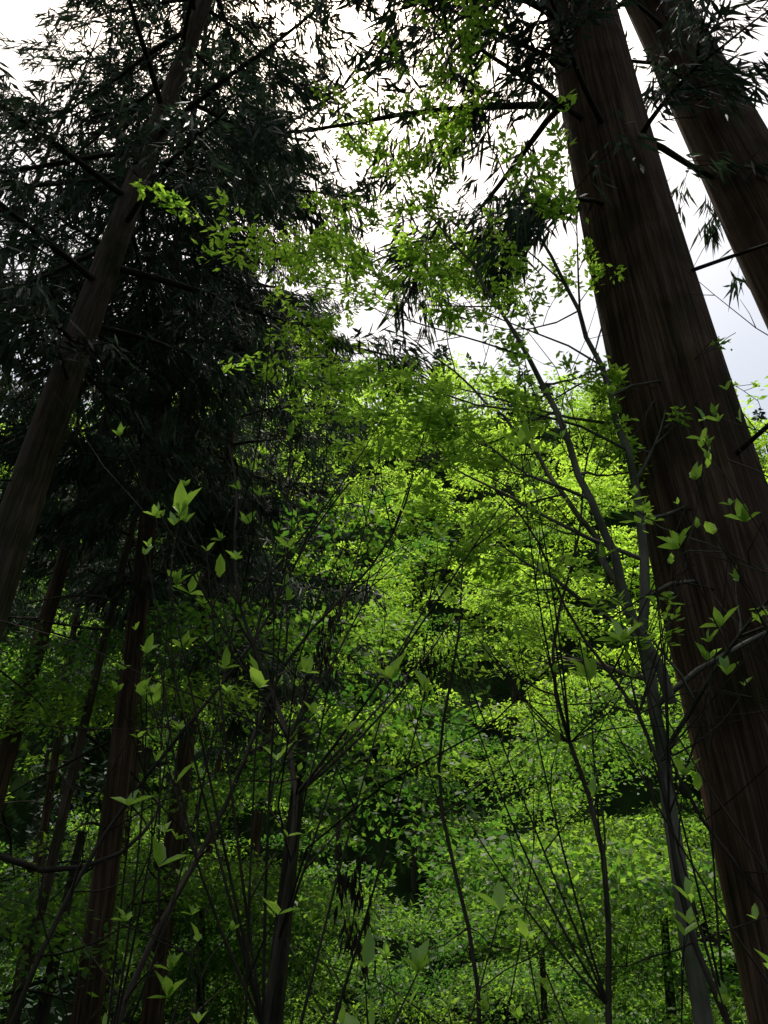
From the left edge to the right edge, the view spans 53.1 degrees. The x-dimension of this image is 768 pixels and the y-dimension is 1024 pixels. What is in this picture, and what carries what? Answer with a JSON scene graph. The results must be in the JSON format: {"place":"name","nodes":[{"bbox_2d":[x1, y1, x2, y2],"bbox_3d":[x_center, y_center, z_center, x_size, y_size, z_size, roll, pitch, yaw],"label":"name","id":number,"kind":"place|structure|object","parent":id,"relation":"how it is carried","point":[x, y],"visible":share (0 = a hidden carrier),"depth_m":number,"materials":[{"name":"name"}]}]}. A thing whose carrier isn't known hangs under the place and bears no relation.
{"place":"outdoors","nodes":[
{"label":"outdoors","id":0,"kind":"place"},
{"bbox_2d":[0,415,767,1023],"bbox_3d":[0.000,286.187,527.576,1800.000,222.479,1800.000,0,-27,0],"label":"terrain ground","id":1,"kind":"structure","parent":0,"point":[628,801],"depth_m":48.62,"materials":[{"name":"green plant"}]},
{"bbox_2d":[0,112,109,667],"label":"cedar tree","id":2,"kind":"object","parent":1,"relation":"on","point":[20,604],"visible":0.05,"depth_m":17.86,"materials":[{"name":"green plant"}]},
{"bbox_2d":[0,0,162,458],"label":"cedar tree","id":3,"kind":"object","parent":1,"relation":"on","point":[24,50],"visible":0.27,"depth_m":14.95,"materials":[{"name":"green plant"}]},
{"bbox_2d":[0,357,178,1023],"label":"cedar tree","id":4,"kind":"object","parent":1,"relation":"on","point":[47,808],"visible":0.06,"depth_m":20.90,"materials":[{"name":"green plant"}]},
{"bbox_2d":[0,43,261,967],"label":"cedar tree","id":5,"kind":"object","parent":1,"relation":"on","point":[8,749],"visible":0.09,"depth_m":12.64,"materials":[{"name":"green plant"}]},
{"bbox_2d":[0,109,309,1023],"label":"cedar tree","id":6,"kind":"object","parent":1,"relation":"on","point":[52,523],"visible":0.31,"depth_m":11.25,"materials":[{"name":"green plant"}]},
{"bbox_2d":[58,244,270,1023],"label":"cedar tree","id":7,"kind":"object","parent":1,"relation":"on","point":[74,599],"visible":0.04,"depth_m":18.77,"materials":[{"name":"green plant"}]},
{"bbox_2d":[0,0,372,1023],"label":"cedar tree","id":8,"kind":"object","parent":1,"relation":"on","point":[104,874],"visible":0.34,"depth_m":10.89,"materials":[{"name":"green plant"}]},
{"bbox_2d":[0,36,454,978],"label":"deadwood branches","id":9,"kind":"object","parent":8,"relation":"attached to","point":[344,886],"visible":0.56,"depth_m":5.49,"materials":[{"name":"brown wood"}]},
{"bbox_2d":[16,135,390,1023],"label":"cedar tree","id":10,"kind":"object","parent":1,"relation":"on","point":[152,1011],"visible":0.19,"depth_m":14.69,"materials":[{"name":"green plant"}]},
{"bbox_2d":[0,0,438,854],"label":"cedar tree","id":11,"kind":"object","parent":1,"relation":"on","point":[30,480],"visible":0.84,"depth_m":9.14,"materials":[{"name":"green plant"}]},
{"bbox_2d":[152,423,318,1023],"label":"cedar tree","id":12,"kind":"object","parent":1,"relation":"on","point":[217,756],"visible":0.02,"depth_m":25.00,"materials":[{"name":"green plant"}]},
{"bbox_2d":[148,320,414,1023],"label":"cedar tree","id":13,"kind":"object","parent":1,"relation":"on","point":[257,825],"visible":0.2,"depth_m":21.88,"materials":[{"name":"green plant"}]},
{"bbox_2d":[0,350,767,1023],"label":"broadleaf forest","id":14,"kind":"object","parent":1,"relation":"on","point":[644,892],"visible":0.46,"depth_m":14.11,"materials":[{"name":"green plant"}]},
{"bbox_2d":[0,161,767,1023],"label":"whorled shrub","id":15,"kind":"object","parent":1,"relation":"on","point":[260,679],"visible":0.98,"depth_m":3.35,"materials":[{"name":"green plant"}]},
{"bbox_2d":[0,367,767,1023],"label":"hill forest trunks","id":16,"kind":"object","parent":1,"relation":"on","point":[276,1013],"visible":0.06,"depth_m":29.68,"materials":[{"name":"brown plant"}]},
{"bbox_2d":[0,344,767,1023],"bbox_3d":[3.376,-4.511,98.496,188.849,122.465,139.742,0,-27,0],"label":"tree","id":17,"kind":"object","parent":1,"relation":"on","point":[440,354],"visible":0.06,"depth_m":39.86,"materials":[{"name":"green plant"}]},
{"bbox_2d":[130,0,767,1023],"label":"tree","id":18,"kind":"object","parent":1,"relation":"on","point":[334,246],"visible":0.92,"depth_m":6.15,"materials":[{"name":"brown plant"}]},
{"bbox_2d":[219,0,767,1023],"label":"cedar tree","id":19,"kind":"object","parent":1,"relation":"on","point":[653,316],"visible":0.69,"depth_m":6.66,"materials":[{"name":"brown plant"}]},
{"bbox_2d":[430,0,767,328],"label":"cedar tree","id":20,"kind":"object","parent":1,"relation":"on","point":[740,206],"visible":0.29,"depth_m":9.08,"materials":[{"name":"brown plant"}]},
{"bbox_2d":[0,0,767,462],"label":"sky","id":21,"kind":"structure","parent":0,"point":[747,362],"materials":[{"name":"white"}]}
]}

